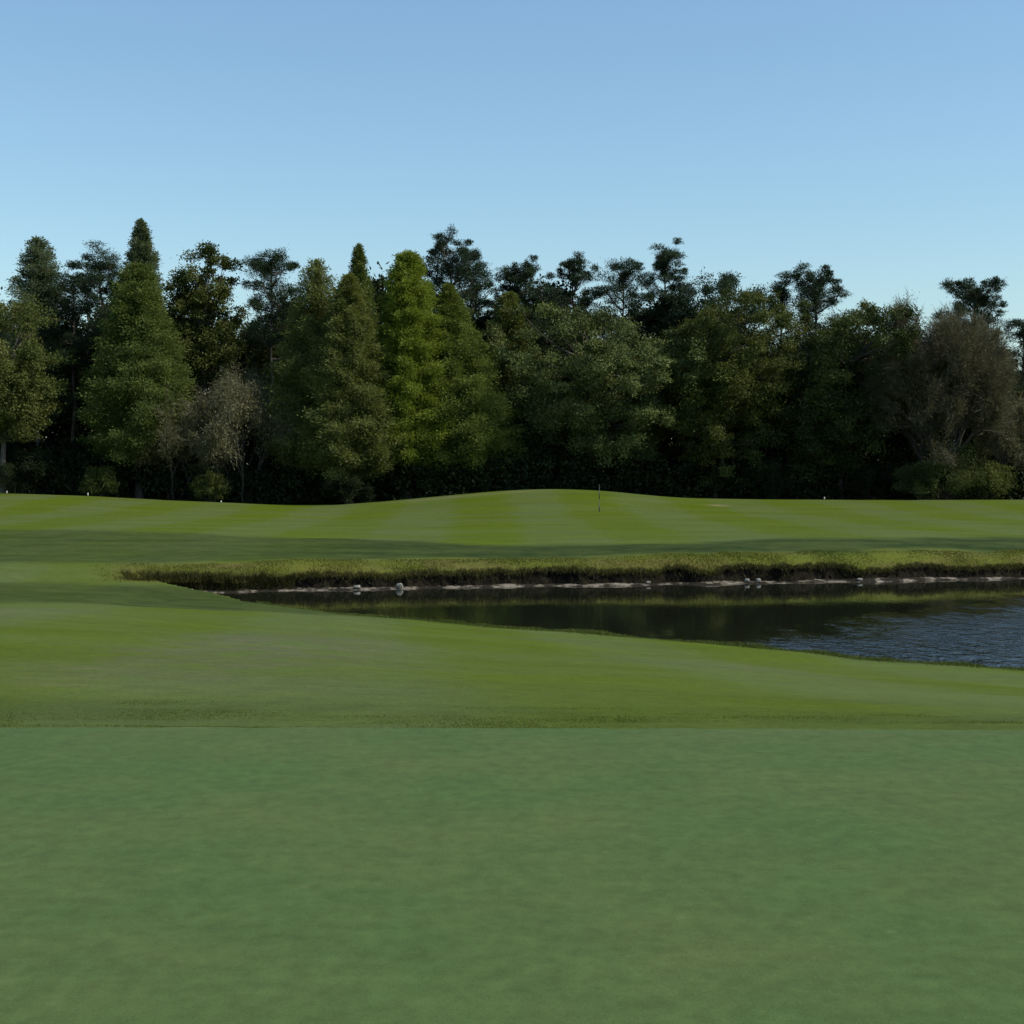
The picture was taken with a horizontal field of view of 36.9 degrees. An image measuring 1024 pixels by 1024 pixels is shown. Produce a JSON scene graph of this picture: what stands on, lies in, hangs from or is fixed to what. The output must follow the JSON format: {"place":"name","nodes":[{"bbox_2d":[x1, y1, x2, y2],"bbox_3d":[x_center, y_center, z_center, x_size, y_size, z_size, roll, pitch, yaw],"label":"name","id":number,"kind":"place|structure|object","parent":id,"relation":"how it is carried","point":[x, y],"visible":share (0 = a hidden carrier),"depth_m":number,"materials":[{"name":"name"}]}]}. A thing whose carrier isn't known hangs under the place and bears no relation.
{"place":"outdoors","nodes":[
{"label":"outdoors","id":0,"kind":"place"},
{"bbox_2d":[0,489,1023,729],"bbox_3d":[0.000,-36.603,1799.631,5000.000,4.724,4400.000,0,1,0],"label":"ground","id":1,"kind":"structure","parent":0,"point":[72,633],"depth_m":33.96,"materials":[{"name":"green plant"}]},
{"bbox_2d":[0,445,56,493],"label":"shrub","id":2,"kind":"object","parent":1,"relation":"on","point":[39,459],"visible":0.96,"depth_m":145.22,"materials":[{"name":"green plant"}]},
{"bbox_2d":[0,293,79,492],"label":"broadleaf tree","id":3,"kind":"object","parent":1,"relation":"on","point":[24,394],"visible":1,"depth_m":143.59,"materials":[{"name":"green plant"}]},
{"bbox_2d":[0,235,91,485],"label":"cypress tree","id":4,"kind":"object","parent":1,"relation":"on","point":[37,272],"visible":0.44,"depth_m":156.48,"materials":[{"name":"green plant"}]},
{"bbox_2d":[36,268,99,452],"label":"pine tree","id":5,"kind":"object","parent":1,"relation":"on","point":[71,310],"visible":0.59,"depth_m":156.01,"materials":[{"name":"green plant"}]},
{"bbox_2d":[59,240,124,496],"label":"pine tree","id":6,"kind":"object","parent":1,"relation":"on","point":[97,276],"visible":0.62,"depth_m":151.69,"materials":[{"name":"green plant"}]},
{"bbox_2d":[78,463,121,496],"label":"shrub","id":7,"kind":"object","parent":1,"relation":"on","point":[101,482],"visible":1,"depth_m":144.25,"materials":[{"name":"green plant"}]},
{"bbox_2d":[72,261,198,498],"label":"cypress tree","id":8,"kind":"object","parent":1,"relation":"on","point":[135,366],"visible":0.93,"depth_m":145.64,"materials":[{"name":"green plant"}]},
{"bbox_2d":[93,217,191,495],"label":"cypress tree","id":9,"kind":"object","parent":1,"relation":"on","point":[141,244],"visible":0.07,"depth_m":155.89,"materials":[{"name":"green plant"}]},
{"bbox_2d":[128,385,234,500],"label":"mossy tree","id":10,"kind":"object","parent":1,"relation":"on","point":[173,437],"visible":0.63,"depth_m":145.12,"materials":[{"name":"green plant"}]},
{"bbox_2d":[160,239,251,473],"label":"sweetgum tree","id":11,"kind":"object","parent":1,"relation":"on","point":[198,307],"visible":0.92,"depth_m":151.48,"materials":[{"name":"green plant"}]},
{"bbox_2d":[188,469,232,501],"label":"shrub","id":12,"kind":"object","parent":1,"relation":"on","point":[213,483],"visible":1,"depth_m":144.37,"materials":[{"name":"green plant"}]},
{"bbox_2d":[171,357,304,502],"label":"mossy tree","id":13,"kind":"object","parent":1,"relation":"on","point":[223,410],"visible":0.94,"depth_m":145.28,"materials":[{"name":"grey plant"}]},
{"bbox_2d":[235,297,303,486],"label":"broadleaf tree","id":14,"kind":"object","parent":1,"relation":"on","point":[262,359],"visible":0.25,"depth_m":155.66,"materials":[{"name":"green plant"}]},
{"bbox_2d":[239,244,303,471],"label":"pine tree","id":15,"kind":"object","parent":1,"relation":"on","point":[269,267],"visible":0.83,"depth_m":152.77,"materials":[{"name":"green plant"}]},
{"bbox_2d":[257,257,367,497],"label":"cypress tree","id":16,"kind":"object","parent":1,"relation":"on","point":[307,332],"visible":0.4,"depth_m":146.81,"materials":[{"name":"green plant"}]},
{"bbox_2d":[318,475,377,503],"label":"shrub","id":17,"kind":"object","parent":1,"relation":"on","point":[349,491],"visible":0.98,"depth_m":142.41,"materials":[{"name":"green plant"}]},
{"bbox_2d":[287,272,411,503],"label":"cypress tree","id":18,"kind":"object","parent":1,"relation":"on","point":[351,347],"visible":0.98,"depth_m":143.62,"materials":[{"name":"green plant"}]},
{"bbox_2d":[348,242,382,480],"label":"cypress tree","id":19,"kind":"object","parent":1,"relation":"on","point":[358,266],"visible":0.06,"depth_m":154.16,"materials":[{"name":"green plant"}]},
{"bbox_2d":[368,249,459,499],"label":"cypress tree","id":20,"kind":"object","parent":1,"relation":"on","point":[408,322],"visible":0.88,"depth_m":145.83,"materials":[{"name":"green plant"}]},
{"bbox_2d":[420,224,492,343],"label":"pine tree","id":21,"kind":"object","parent":1,"relation":"on","point":[452,269],"visible":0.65,"depth_m":158.40,"materials":[{"name":"green plant"}]},
{"bbox_2d":[395,282,527,481],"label":"cypress tree","id":22,"kind":"object","parent":1,"relation":"on","point":[481,414],"visible":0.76,"depth_m":147.58,"materials":[{"name":"green plant"}]},
{"bbox_2d":[457,260,499,357],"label":"pine tree","id":23,"kind":"object","parent":1,"relation":"on","point":[476,288],"visible":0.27,"depth_m":163.75,"materials":[{"name":"green plant"}]},
{"bbox_2d":[483,265,523,337],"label":"pine tree","id":24,"kind":"object","parent":1,"relation":"on","point":[498,279],"visible":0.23,"depth_m":160.26,"materials":[{"name":"green plant"}]},
{"bbox_2d":[0,261,1021,497],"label":"woodland","id":25,"kind":"object","parent":1,"relation":"on","point":[51,432],"visible":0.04,"depth_m":162.52,"materials":[{"name":"green plant"}]},
{"bbox_2d":[0,727,1023,1023],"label":"putting green","id":26,"kind":"object","parent":1,"relation":"on","point":[284,875],"visible":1,"depth_m":6.12,"materials":[{"name":"green plant"}]},
{"bbox_2d":[0,431,1023,504],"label":"undergrowth","id":27,"kind":"object","parent":1,"relation":"on","point":[666,474],"visible":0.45,"depth_m":147.03,"materials":[{"name":"green plant"}]},
{"bbox_2d":[481,291,543,432],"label":"cypress tree","id":28,"kind":"object","parent":1,"relation":"on","point":[508,299],"visible":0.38,"depth_m":155.38,"materials":[{"name":"green plant"}]},
{"bbox_2d":[499,255,547,356],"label":"pine tree","id":29,"kind":"object","parent":1,"relation":"on","point":[527,269],"visible":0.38,"depth_m":158.97,"materials":[{"name":"green plant"}]},
{"bbox_2d":[520,276,579,396],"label":"pine tree","id":30,"kind":"object","parent":1,"relation":"on","point":[562,302],"visible":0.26,"depth_m":157.03,"materials":[{"name":"green plant"}]},
{"bbox_2d":[497,355,608,488],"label":"oak tree","id":31,"kind":"object","parent":1,"relation":"on","point":[530,437],"visible":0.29,"depth_m":150.12,"materials":[{"name":"green plant"}]},
{"bbox_2d":[544,251,606,346],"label":"pine tree","id":32,"kind":"object","parent":1,"relation":"on","point":[572,274],"visible":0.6,"depth_m":160.60,"materials":[{"name":"green plant"}]},
{"bbox_2d":[482,300,707,478],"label":"oak tree","id":33,"kind":"object","parent":1,"relation":"on","point":[612,419],"visible":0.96,"depth_m":146.51,"materials":[{"name":"green plant"}]},
{"bbox_2d":[576,256,662,375],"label":"pine tree","id":34,"kind":"object","parent":1,"relation":"on","point":[623,284],"visible":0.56,"depth_m":159.48,"materials":[{"name":"green plant"}]},
{"bbox_2d":[256,601,1023,670],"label":"shore grass","id":35,"kind":"structure","parent":1,"relation":"on","point":[754,645],"depth_m":42.66,"materials":[{"name":"green plant"}]},
{"bbox_2d":[640,237,699,445],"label":"pine tree","id":36,"kind":"object","parent":1,"relation":"on","point":[662,259],"visible":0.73,"depth_m":161.84,"materials":[{"name":"green plant"}]},
{"bbox_2d":[659,267,779,493],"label":"dense tree","id":37,"kind":"object","parent":1,"relation":"on","point":[728,280],"visible":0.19,"depth_m":157.79,"materials":[{"name":"green plant"}]},
{"bbox_2d":[648,282,817,498],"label":"oak tree","id":38,"kind":"object","parent":1,"relation":"on","point":[722,394],"visible":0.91,"depth_m":145.47,"materials":[{"name":"green plant"}]},
{"bbox_2d":[729,322,813,458],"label":"broadleaf tree","id":39,"kind":"object","parent":1,"relation":"on","point":[768,347],"visible":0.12,"depth_m":153.42,"materials":[{"name":"green plant"}]},
{"bbox_2d":[747,265,819,383],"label":"pine tree","id":40,"kind":"object","parent":1,"relation":"on","point":[777,286],"visible":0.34,"depth_m":160.27,"materials":[{"name":"green plant"}]},
{"bbox_2d":[779,260,856,408],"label":"pine tree","id":41,"kind":"object","parent":1,"relation":"on","point":[810,289],"visible":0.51,"depth_m":158.63,"materials":[{"name":"green plant"}]},
{"bbox_2d":[761,300,929,499],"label":"oak tree","id":42,"kind":"object","parent":1,"relation":"on","point":[840,418],"visible":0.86,"depth_m":144.64,"materials":[{"name":"green plant"}]},
{"bbox_2d":[811,297,894,461],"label":"tree","id":43,"kind":"object","parent":1,"relation":"on","point":[861,305],"visible":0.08,"depth_m":151.33,"materials":[{"name":"green plant"}]},
{"bbox_2d":[890,460,955,499],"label":"shrub","id":44,"kind":"object","parent":1,"relation":"on","point":[909,482],"visible":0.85,"depth_m":141.64,"materials":[{"name":"green plant"}]},
{"bbox_2d":[854,283,1023,499],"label":"bare tree","id":45,"kind":"object","parent":1,"relation":"on","point":[957,371],"visible":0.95,"depth_m":141.31,"materials":[{"name":"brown plant"}]},
{"bbox_2d":[912,438,991,499],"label":"shrub","id":46,"kind":"object","parent":1,"relation":"on","point":[954,485],"visible":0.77,"depth_m":141.06,"materials":[{"name":"green plant"}]},
{"bbox_2d":[930,275,1010,455],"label":"pine tree","id":47,"kind":"object","parent":1,"relation":"on","point":[975,296],"visible":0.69,"depth_m":155.20,"materials":[{"name":"green plant"}]},
{"bbox_2d":[950,358,1023,452],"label":"broadleaf tree","id":48,"kind":"object","parent":1,"relation":"on","point":[974,423],"visible":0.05,"depth_m":154.14,"materials":[{"name":"green plant"}]},
{"bbox_2d":[956,455,1018,499],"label":"shrub","id":49,"kind":"object","parent":1,"relation":"on","point":[997,481],"visible":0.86,"depth_m":141.83,"materials":[{"name":"green plant"}]},
{"bbox_2d":[969,390,1023,499],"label":"mossy tree","id":50,"kind":"object","parent":1,"relation":"on","point":[1018,439],"visible":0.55,"depth_m":146.52,"materials":[{"name":"green plant"}]},
{"bbox_2d":[999,318,1023,468],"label":"pine tree","id":51,"kind":"object","parent":1,"relation":"on","point":[1019,323],"visible":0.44,"depth_m":154.62,"materials":[{"name":"green plant"}]},
{"bbox_2d":[0,697,1023,729],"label":"collar grass","id":52,"kind":"structure","parent":0,"point":[561,719],"depth_m":10.51,"materials":[{"name":"green plant"}]},
{"bbox_2d":[0,0,1023,438],"label":"sky","id":53,"kind":"structure","parent":0,"point":[880,143],"materials":[{"name":"blue"}]},
{"bbox_2d":[119,560,1023,590],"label":"pond bank","id":54,"kind":"structure","parent":0,"point":[774,574],"depth_m":67.14,"materials":[{"name":"green plant"}]},
{"bbox_2d":[89,548,1023,582],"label":"fringe grass","id":55,"kind":"structure","parent":54,"relation":"on","point":[730,553],"depth_m":68.92,"materials":[{"name":"green plant"}]},
{"bbox_2d":[202,577,1023,592],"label":"shore","id":56,"kind":"structure","parent":0,"point":[894,579],"depth_m":66.71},
{"bbox_2d":[396,583,402,587],"bbox_3d":[-4.731,3.100,64.570,0.309,0.226,0.226,0,1,0],"label":"stone","id":57,"kind":"object","parent":56,"relation":"on","point":[399,585],"visible":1,"depth_m":64.48,"materials":[{"name":"grey stone"}]},
{"bbox_2d":[214,579,1023,667],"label":"pond","id":58,"kind":"structure","parent":0,"point":[981,622],"depth_m":53.69,"materials":[{"name":"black liquid"}]}
]}

